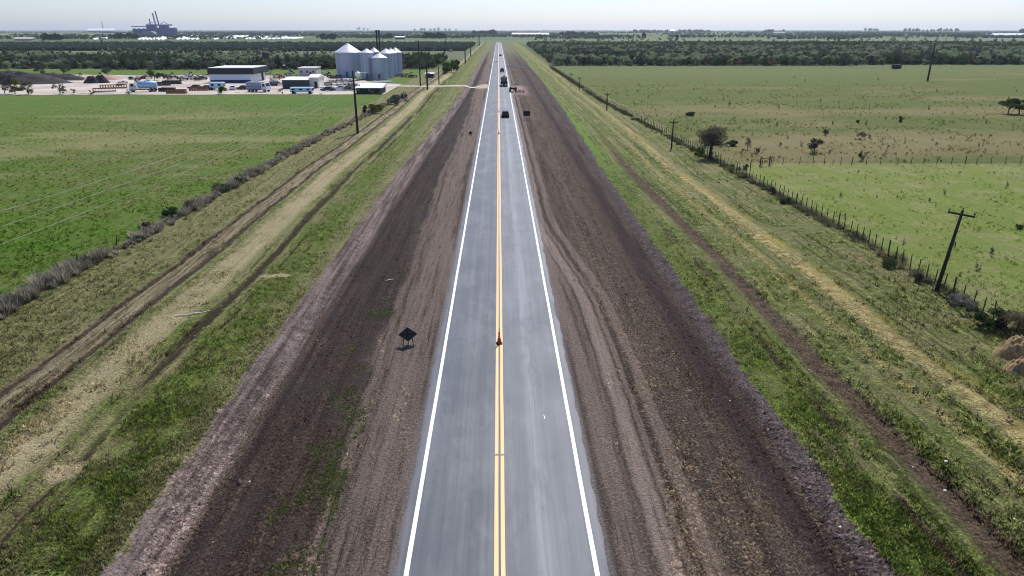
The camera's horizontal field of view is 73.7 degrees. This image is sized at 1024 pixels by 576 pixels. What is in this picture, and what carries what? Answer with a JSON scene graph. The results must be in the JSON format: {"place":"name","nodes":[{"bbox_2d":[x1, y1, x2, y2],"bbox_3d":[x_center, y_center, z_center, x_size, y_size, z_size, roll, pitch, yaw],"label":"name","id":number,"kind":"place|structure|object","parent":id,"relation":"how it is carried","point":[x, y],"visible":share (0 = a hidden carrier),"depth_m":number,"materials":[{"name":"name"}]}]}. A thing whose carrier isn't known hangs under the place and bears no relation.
{"place":"outdoors","nodes":[
{"label":"outdoors","id":0,"kind":"place"},
{"bbox_2d":[14,37,36,40],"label":"long barn","id":1,"kind":"structure","parent":0,"point":[25,39],"depth_m":1238.89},
{"bbox_2d":[87,28,118,31],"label":"long barn","id":2,"kind":"structure","parent":0,"point":[102,29],"depth_m":4720.29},
{"bbox_2d":[207,65,268,82],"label":"warehouse","id":3,"kind":"structure","parent":0,"point":[238,73],"depth_m":259.10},
{"bbox_2d":[298,66,320,76],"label":"block house","id":4,"kind":"structure","parent":0,"point":[305,71],"depth_m":288.41,"materials":[{"name":"white concrete"}]},
{"bbox_2d":[355,71,362,79],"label":"hopper","id":5,"kind":"object","parent":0,"point":[357,74],"visible":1,"depth_m":269.61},
{"bbox_2d":[389,85,479,87],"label":"path","id":6,"kind":"structure","parent":0,"point":[446,85],"depth_m":243.61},
{"bbox_2d":[394,42,609,575],"bbox_3d":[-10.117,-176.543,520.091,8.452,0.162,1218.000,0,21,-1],"label":"road","id":7,"kind":"structure","parent":0,"point":[500,484],"depth_m":35.83,"materials":[{"name":"asphalt"}]},
{"bbox_2d":[496,329,501,344],"bbox_3d":[-0.828,3.120,43.968,0.400,0.990,0.400,-2,21,-6],"label":"traffic cone","id":8,"kind":"object","parent":7,"relation":"on","point":[499,342],"visible":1,"depth_m":43.96,"materials":[{"name":"plastic"}]},
{"bbox_2d":[501,75,507,85],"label":"truck","id":9,"kind":"object","parent":7,"relation":"on","point":[504,81],"visible":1,"depth_m":242.01,"materials":[{"name":"metal"}]},
{"bbox_2d":[501,110,508,117],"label":"car","id":10,"kind":"object","parent":7,"relation":"on","point":[504,113],"visible":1,"depth_m":156.40,"materials":[{"name":"black metal"}]},
{"bbox_2d":[0,30,1023,575],"bbox_3d":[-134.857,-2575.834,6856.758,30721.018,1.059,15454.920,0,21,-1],"label":"ground","id":11,"kind":"structure","parent":0,"point":[632,514],"depth_m":55.90,"materials":[{"name":"plant"}]},
{"bbox_2d":[101,66,110,74],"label":"yard tree","id":12,"kind":"object","parent":11,"relation":"on","point":[108,70],"visible":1,"depth_m":303.91,"materials":[{"name":"green plant"}]},
{"bbox_2d":[138,222,150,229],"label":"bush","id":13,"kind":"object","parent":11,"relation":"on","point":[146,224],"visible":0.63,"depth_m":68.35,"materials":[{"name":"green plant"}]},
{"bbox_2d":[131,11,177,35],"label":"grain terminal","id":14,"kind":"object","parent":11,"relation":"on","point":[163,29],"visible":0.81,"depth_m":2254.66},
{"bbox_2d":[161,206,177,215],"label":"bush","id":15,"kind":"object","parent":11,"relation":"on","point":[171,210],"visible":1,"depth_m":73.70,"materials":[{"name":"green plant"}]},
{"bbox_2d":[173,310,209,316],"bbox_3d":[-22.833,1.857,48.607,2.534,0.130,0.376,-10,23,-25],"label":"fallen branch","id":16,"kind":"object","parent":11,"relation":"on","point":[191,313],"visible":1,"depth_m":48.61,"materials":[{"name":"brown wood"}]},
{"bbox_2d":[0,75,400,94],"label":"yard","id":17,"kind":"structure","parent":11,"relation":"on","point":[78,86],"depth_m":234.29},
{"bbox_2d":[0,72,12,93],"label":"yard tree","id":18,"kind":"object","parent":17,"relation":"on","point":[5,84],"visible":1,"depth_m":213.65,"materials":[{"name":"green plant"}]},
{"bbox_2d":[9,78,18,93],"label":"yard tree","id":19,"kind":"object","parent":17,"relation":"on","point":[14,81],"visible":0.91,"depth_m":213.51,"materials":[{"name":"green plant"}]},
{"bbox_2d":[16,81,33,93],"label":"yard tree","id":20,"kind":"object","parent":17,"relation":"on","point":[22,86],"visible":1,"depth_m":212.31,"materials":[{"name":"green plant"}]},
{"bbox_2d":[0,70,72,84],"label":"soil bank","id":21,"kind":"structure","parent":17,"relation":"on","point":[25,77],"depth_m":253.97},
{"bbox_2d":[33,64,45,72],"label":"yard tree","id":22,"kind":"object","parent":17,"relation":"on","point":[38,66],"visible":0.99,"depth_m":299.63,"materials":[{"name":"green plant"}]},
{"bbox_2d":[51,83,65,93],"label":"yard tree","id":23,"kind":"object","parent":17,"relation":"on","point":[59,89],"visible":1,"depth_m":212.82,"materials":[{"name":"green plant"}]},
{"bbox_2d":[41,72,83,80],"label":"soil bank","id":24,"kind":"structure","parent":17,"relation":"on","point":[68,77],"depth_m":272.09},
{"bbox_2d":[55,63,70,73],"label":"yard tree","id":25,"kind":"object","parent":17,"relation":"on","point":[62,69],"visible":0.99,"depth_m":304.66,"materials":[{"name":"green plant"}]},
{"bbox_2d":[83,76,98,82],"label":"black heap","id":26,"kind":"object","parent":17,"relation":"on","point":[91,79],"visible":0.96,"depth_m":256.56,"materials":[{"name":"gravel"}]},
{"bbox_2d":[95,74,109,82],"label":"black heap","id":27,"kind":"object","parent":17,"relation":"on","point":[101,78],"visible":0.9,"depth_m":258.27,"materials":[{"name":"gravel"}]},
{"bbox_2d":[92,87,115,91],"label":"steel frame","id":28,"kind":"object","parent":17,"relation":"on","point":[104,90],"visible":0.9,"depth_m":220.01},
{"bbox_2d":[84,74,124,79],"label":"soil bank","id":29,"kind":"structure","parent":17,"relation":"on","point":[111,77],"depth_m":275.75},
{"bbox_2d":[99,84,126,88],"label":"steel frame","id":30,"kind":"object","parent":17,"relation":"on","point":[108,87],"visible":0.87,"depth_m":234.33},
{"bbox_2d":[129,80,157,91],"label":"tanker","id":31,"kind":"object","parent":17,"relation":"on","point":[144,85],"visible":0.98,"depth_m":221.17,"materials":[{"name":"silver metal"}]},
{"bbox_2d":[146,67,160,80],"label":"yard tree","id":32,"kind":"object","parent":17,"relation":"on","point":[151,74],"visible":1,"depth_m":269.47,"materials":[{"name":"green plant"}]},
{"bbox_2d":[157,82,170,85],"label":"steel frame","id":33,"kind":"object","parent":17,"relation":"on","point":[163,83],"visible":0.79,"depth_m":245.89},
{"bbox_2d":[158,87,175,91],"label":"steel frame","id":34,"kind":"object","parent":17,"relation":"on","point":[162,89],"visible":0.69,"depth_m":221.99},
{"bbox_2d":[162,80,182,83],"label":"steel frame","id":35,"kind":"object","parent":17,"relation":"on","point":[175,81],"visible":0.76,"depth_m":253.02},
{"bbox_2d":[166,89,187,93],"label":"steel frame","id":36,"kind":"object","parent":17,"relation":"on","point":[176,91],"visible":1,"depth_m":215.42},
{"bbox_2d":[189,86,209,90],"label":"steel frame","id":37,"kind":"object","parent":17,"relation":"on","point":[205,88],"visible":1,"depth_m":225.68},
{"bbox_2d":[209,82,225,89],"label":"camper","id":38,"kind":"object","parent":17,"relation":"on","point":[214,85],"visible":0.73,"depth_m":227.70,"materials":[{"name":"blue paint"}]},
{"bbox_2d":[217,86,227,93],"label":"yard bush","id":39,"kind":"object","parent":17,"relation":"on","point":[221,89],"visible":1,"depth_m":214.40,"materials":[{"name":"green plant"}]},
{"bbox_2d":[236,85,247,89],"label":"parked car","id":40,"kind":"object","parent":17,"relation":"on","point":[241,87],"visible":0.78,"depth_m":229.08,"materials":[{"name":"grey metal"}]},
{"bbox_2d":[246,82,270,91],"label":"truck","id":41,"kind":"object","parent":17,"relation":"on","point":[255,86],"visible":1,"depth_m":220.88,"materials":[{"name":"white metal"}]},
{"bbox_2d":[261,51,272,76],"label":"water tower","id":42,"kind":"structure","parent":17,"relation":"on","point":[265,54],"depth_m":285.44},
{"bbox_2d":[281,77,309,88],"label":"green shed","id":43,"kind":"structure","parent":17,"relation":"on","point":[288,82],"depth_m":232.66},
{"bbox_2d":[290,87,313,93],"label":"bus","id":44,"kind":"object","parent":17,"relation":"on","point":[309,90],"visible":1,"depth_m":214.24,"materials":[{"name":"blue paint"}]},
{"bbox_2d":[308,74,323,87],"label":"house","id":45,"kind":"structure","parent":17,"relation":"on","point":[316,80],"depth_m":235.33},
{"bbox_2d":[320,86,333,90],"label":"parked car","id":46,"kind":"object","parent":17,"relation":"on","point":[330,88],"visible":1,"depth_m":224.46,"materials":[{"name":"grey metal"}]},
{"bbox_2d":[335,43,361,76],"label":"grain silo","id":47,"kind":"object","parent":17,"relation":"on","point":[347,58],"visible":0.77,"depth_m":287.37,"materials":[{"name":"metal"}]},
{"bbox_2d":[355,83,386,93],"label":"open shed","id":48,"kind":"structure","parent":17,"relation":"on","point":[365,87],"depth_m":214.60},
{"bbox_2d":[357,88,368,93],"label":"door","id":49,"kind":"structure","parent":48,"relation":"in","point":[362,90],"depth_m":214.36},
{"bbox_2d":[370,88,380,93],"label":"door","id":50,"kind":"structure","parent":48,"relation":"in","point":[376,90],"depth_m":214.30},
{"bbox_2d":[0,96,405,319],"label":"dry brush","id":51,"kind":"object","parent":11,"relation":"on","point":[63,272],"visible":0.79,"depth_m":64.33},
{"bbox_2d":[211,182,231,190],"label":"bush","id":52,"kind":"object","parent":11,"relation":"on","point":[221,185],"visible":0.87,"depth_m":84.96,"materials":[{"name":"green plant"}]},
{"bbox_2d":[284,53,294,59],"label":"tree","id":53,"kind":"object","parent":11,"relation":"on","point":[288,55],"visible":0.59,"depth_m":377.11,"materials":[{"name":"green plant"}]},
{"bbox_2d":[347,70,359,133],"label":"power pole","id":54,"kind":"object","parent":11,"relation":"on","point":[356,115],"visible":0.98,"depth_m":131.61,"materials":[{"name":"brown wood"}]},
{"bbox_2d":[2,62,420,210],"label":"power line","id":55,"kind":"object","parent":54,"relation":"attached to","point":[182,153],"visible":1,"depth_m":58.73,"materials":[{"name":"metal"}]},
{"bbox_2d":[0,65,422,244],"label":"power line","id":56,"kind":"object","parent":54,"relation":"attached to","point":[153,184],"visible":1,"depth_m":49.68,"materials":[{"name":"metal"}]},
{"bbox_2d":[263,125,459,575],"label":"soil weeds","id":57,"kind":"object","parent":11,"relation":"on","point":[325,482],"visible":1,"depth_m":31.40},
{"bbox_2d":[360,48,373,78],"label":"grain silo","id":58,"kind":"object","parent":11,"relation":"on","point":[366,54],"visible":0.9,"depth_m":275.94,"materials":[{"name":"metal"}]},
{"bbox_2d":[370,47,379,55],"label":"grain silo","id":59,"kind":"object","parent":11,"relation":"on","point":[374,51],"visible":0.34,"depth_m":298.09,"materials":[{"name":"metal"}]},
{"bbox_2d":[368,104,384,111],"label":"bush","id":60,"kind":"object","parent":11,"relation":"on","point":[373,107],"visible":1,"depth_m":164.64,"materials":[{"name":"green plant"}]},
{"bbox_2d":[371,53,388,79],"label":"grain silo","id":61,"kind":"object","parent":11,"relation":"on","point":[379,65],"visible":0.97,"depth_m":273.08,"materials":[{"name":"metal"}]},
{"bbox_2d":[378,30,383,51],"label":"elevator leg","id":62,"kind":"object","parent":11,"relation":"on","point":[379,34],"visible":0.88,"depth_m":304.02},
{"bbox_2d":[380,48,393,77],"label":"grain silo","id":63,"kind":"object","parent":11,"relation":"on","point":[387,53],"visible":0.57,"depth_m":283.57,"materials":[{"name":"metal"}]},
{"bbox_2d":[388,48,397,76],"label":"grain silo","id":64,"kind":"object","parent":11,"relation":"on","point":[395,62],"visible":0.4,"depth_m":291.77,"materials":[{"name":"metal"}]},
{"bbox_2d":[386,94,401,103],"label":"bush","id":65,"kind":"object","parent":11,"relation":"on","point":[393,99],"visible":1,"depth_m":184.21,"materials":[{"name":"green plant"}]},
{"bbox_2d":[392,47,402,75],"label":"grain silo","id":66,"kind":"object","parent":11,"relation":"on","point":[399,58],"visible":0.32,"depth_m":295.37,"materials":[{"name":"metal"}]},
{"bbox_2d":[400,91,408,100],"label":"bush","id":67,"kind":"object","parent":11,"relation":"on","point":[402,95],"visible":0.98,"depth_m":192.94,"materials":[{"name":"green plant"}]},
{"bbox_2d":[398,327,416,346],"bbox_3d":[-6.714,3.084,44.037,1.240,1.220,0.829,-3,21,-8],"label":"road sign","id":68,"kind":"object","parent":11,"relation":"on","point":[407,334],"visible":1,"depth_m":43.99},
{"bbox_2d":[418,40,420,85],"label":"power pole","id":69,"kind":"object","parent":11,"relation":"on","point":[419,64],"visible":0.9,"depth_m":240.85,"materials":[{"name":"brown wood"}]},
{"bbox_2d":[424,57,428,89],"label":"power pole","id":70,"kind":"object","parent":11,"relation":"on","point":[426,61],"visible":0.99,"depth_m":228.76,"materials":[{"name":"brown wood"}]},
{"bbox_2d":[0,62,423,226],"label":"power line","id":71,"kind":"object","parent":70,"relation":"attached to","point":[163,169],"visible":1,"depth_m":52.71,"materials":[{"name":"metal"}]},
{"bbox_2d":[425,72,434,77],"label":"hut","id":72,"kind":"object","parent":11,"relation":"on","point":[430,74],"visible":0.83,"depth_m":286.94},
{"bbox_2d":[442,61,451,73],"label":"roadside tree","id":73,"kind":"object","parent":11,"relation":"on","point":[446,67],"visible":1,"depth_m":311.95,"materials":[{"name":"green plant"}]},
{"bbox_2d":[448,59,457,71],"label":"roadside tree","id":74,"kind":"object","parent":11,"relation":"on","point":[453,66],"visible":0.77,"depth_m":322.16,"materials":[{"name":"green plant"}]},
{"bbox_2d":[0,84,1023,575],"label":"grass","id":75,"kind":"structure","parent":11,"relation":"on","point":[126,520],"depth_m":38.02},
{"bbox_2d":[0,148,1023,575],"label":"rut clods","id":76,"kind":"object","parent":11,"relation":"on","point":[994,562],"visible":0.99,"depth_m":34.00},
{"bbox_2d":[0,33,1023,69],"label":"scrub wood","id":77,"kind":"object","parent":11,"relation":"on","point":[19,60],"depth_m":409.37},
{"bbox_2d":[0,30,1023,69],"label":"tree line","id":78,"kind":"object","parent":11,"relation":"on","point":[235,45],"depth_m":874.81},
{"bbox_2d":[509,84,516,91],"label":"tractor","id":79,"kind":"object","parent":11,"relation":"on","point":[514,88],"visible":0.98,"depth_m":221.51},
{"bbox_2d":[506,65,522,67],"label":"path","id":80,"kind":"structure","parent":11,"relation":"on","point":[513,66],"depth_m":367.93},
{"bbox_2d":[132,137,901,575],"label":"soil clods","id":81,"kind":"object","parent":11,"relation":"on","point":[676,567],"visible":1,"depth_m":30.61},
{"bbox_2d":[523,111,529,115],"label":"board sign","id":82,"kind":"object","parent":11,"relation":"on","point":[526,113],"visible":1,"depth_m":153.25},
{"bbox_2d":[550,65,720,162],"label":"wire fence","id":83,"kind":"object","parent":11,"relation":"on","point":[586,88],"visible":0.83,"depth_m":149.60,"materials":[{"name":"brown wood"}]},
{"bbox_2d":[670,119,677,147],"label":"power pole","id":84,"kind":"object","parent":11,"relation":"on","point":[673,122],"visible":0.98,"depth_m":115.44,"materials":[{"name":"brown wood"}]},
{"bbox_2d":[694,146,705,154],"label":"bush","id":85,"kind":"object","parent":11,"relation":"on","point":[702,150],"visible":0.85,"depth_m":109.70,"materials":[{"name":"green plant"}]},
{"bbox_2d":[695,125,728,157],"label":"bare tree","id":86,"kind":"object","parent":11,"relation":"on","point":[710,139],"visible":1,"depth_m":105.66,"materials":[{"name":"brown plant"}]},
{"bbox_2d":[726,140,738,145],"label":"bush","id":87,"kind":"object","parent":11,"relation":"on","point":[732,142],"visible":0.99,"depth_m":118.52,"materials":[{"name":"green plant"}]},
{"bbox_2d":[746,137,751,149],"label":"bush","id":88,"kind":"object","parent":11,"relation":"on","point":[748,140],"visible":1,"depth_m":114.92,"materials":[{"name":"brown plant"}]},
{"bbox_2d":[759,156,770,166],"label":"corner gate","id":89,"kind":"structure","parent":11,"relation":"on","point":[769,159],"depth_m":101.14,"materials":[{"name":"brown wood"}]},
{"bbox_2d":[779,197,791,203],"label":"bush","id":90,"kind":"object","parent":11,"relation":"on","point":[783,200],"visible":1,"depth_m":79.30,"materials":[{"name":"green plant"}]},
{"bbox_2d":[550,67,1022,337],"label":"fence","id":91,"kind":"object","parent":11,"relation":"on","point":[944,289],"visible":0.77,"depth_m":74.48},
{"bbox_2d":[565,78,1023,338],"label":"fence brush","id":92,"kind":"object","parent":11,"relation":"on","point":[1009,332],"visible":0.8,"depth_m":66.83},
{"bbox_2d":[807,138,824,151],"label":"round bush","id":93,"kind":"object","parent":11,"relation":"on","point":[812,145],"visible":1,"depth_m":111.87,"materials":[{"name":"green plant"}]},
{"bbox_2d":[858,151,864,160],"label":"bush","id":94,"kind":"object","parent":11,"relation":"on","point":[860,155],"visible":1,"depth_m":104.76,"materials":[{"name":"green plant"}]},
{"bbox_2d":[856,131,866,136],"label":"bush","id":95,"kind":"object","parent":11,"relation":"on","point":[862,134],"visible":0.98,"depth_m":125.38,"materials":[{"name":"green plant"}]},
{"bbox_2d":[724,158,1022,332],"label":"wire fence","id":96,"kind":"object","parent":11,"relation":"on","point":[871,238],"visible":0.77,"depth_m":62.80,"materials":[{"name":"brown wood"}]},
{"bbox_2d":[750,156,1021,168],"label":"cross fence","id":97,"kind":"object","parent":11,"relation":"on","point":[937,160],"visible":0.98,"depth_m":102.44,"materials":[{"name":"brown wood"}]},
{"bbox_2d":[881,258,897,266],"bbox_3d":[32.190,-2.063,58.200,1.298,0.864,1.333,-9,23,-23],"label":"bush","id":98,"kind":"object","parent":11,"relation":"on","point":[890,262],"visible":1,"depth_m":58.06,"materials":[{"name":"green plant"}]},
{"bbox_2d":[891,64,901,68],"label":"cattle trailer","id":99,"kind":"object","parent":11,"relation":"on","point":[896,66],"visible":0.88,"depth_m":345.43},
{"bbox_2d":[905,52,917,57],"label":"tree","id":100,"kind":"object","parent":11,"relation":"on","point":[908,54],"visible":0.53,"depth_m":398.58,"materials":[{"name":"green plant"}]},
{"bbox_2d":[913,272,923,281],"bbox_3d":[32.663,-0.826,54.861,0.913,0.968,1.119,6,22,16],"label":"bush","id":101,"kind":"object","parent":11,"relation":"on","point":[918,277],"visible":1,"depth_m":54.71,"materials":[{"name":"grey plant"}]},
{"bbox_2d":[926,43,935,80],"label":"power pole","id":102,"kind":"object","parent":11,"relation":"on","point":[931,63],"visible":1,"depth_m":265.17,"materials":[{"name":"brown wood"}]},
{"bbox_2d":[934,207,975,290],"bbox_3d":[33.089,-2.754,51.680,1.750,6.930,0.399,19,28,32],"label":"power pole","id":103,"kind":"object","parent":11,"relation":"on","point":[944,266],"visible":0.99,"depth_m":51.41,"materials":[{"name":"brown wood"}]},
{"bbox_2d":[946,292,976,309],"bbox_3d":[32.972,1.010,50.025,1.835,1.019,2.317,0,21,-1],"label":"bush","id":104,"kind":"object","parent":11,"relation":"on","point":[960,296],"visible":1,"depth_m":50.12,"materials":[{"name":"grey plant"}]},
{"bbox_2d":[972,307,1008,328],"bbox_3d":[32.629,2.018,46.287,2.568,1.659,2.187,0,21,-1],"label":"bush","id":105,"kind":"object","parent":11,"relation":"on","point":[983,318],"visible":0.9,"depth_m":45.99,"materials":[{"name":"green plant"}]},
{"bbox_2d":[992,335,1023,359],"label":"dirt pile","id":106,"kind":"object","parent":11,"relation":"on","point":[1012,348],"visible":0.94,"depth_m":42.21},
{"bbox_2d":[996,307,1023,333],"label":"bush","id":107,"kind":"object","parent":11,"relation":"on","point":[1015,316],"visible":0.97,"depth_m":45.16,"materials":[{"name":"brown plant"}]},
{"bbox_2d":[998,98,1021,113],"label":"pasture tree","id":108,"kind":"object","parent":11,"relation":"on","point":[1006,103],"visible":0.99,"depth_m":162.81,"materials":[{"name":"green plant"}]},
{"bbox_2d":[1005,416,1016,422],"bbox_3d":[25.716,6.777,35.264,0.358,0.394,0.506,-8,22,-21],"label":"grass clump","id":109,"kind":"object","parent":11,"relation":"on","point":[1010,421],"visible":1,"depth_m":35.19,"materials":[{"name":"brown plant"}]},
{"bbox_2d":[1003,356,1023,376],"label":"dirt pile","id":110,"kind":"object","parent":11,"relation":"on","point":[1014,366],"visible":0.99,"depth_m":40.28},
{"bbox_2d":[1009,98,1023,114],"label":"pasture tree","id":111,"kind":"object","parent":11,"relation":"on","point":[1020,107],"visible":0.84,"depth_m":162.25,"materials":[{"name":"green plant"}]},
{"bbox_2d":[0,0,1023,29],"label":"sky","id":112,"kind":"structure","parent":0,"point":[14,14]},
{"bbox_2d":[512,33,548,35],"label":"long barn","id":113,"kind":"structure","parent":0,"point":[531,33],"depth_m":2130.99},
{"bbox_2d":[560,163,823,575],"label":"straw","id":114,"kind":"object","parent":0,"point":[699,487],"visible":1,"depth_m":28.84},
{"bbox_2d":[989,33,1023,36],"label":"long barn","id":115,"kind":"structure","parent":0,"point":[996,34],"depth_m":1767.67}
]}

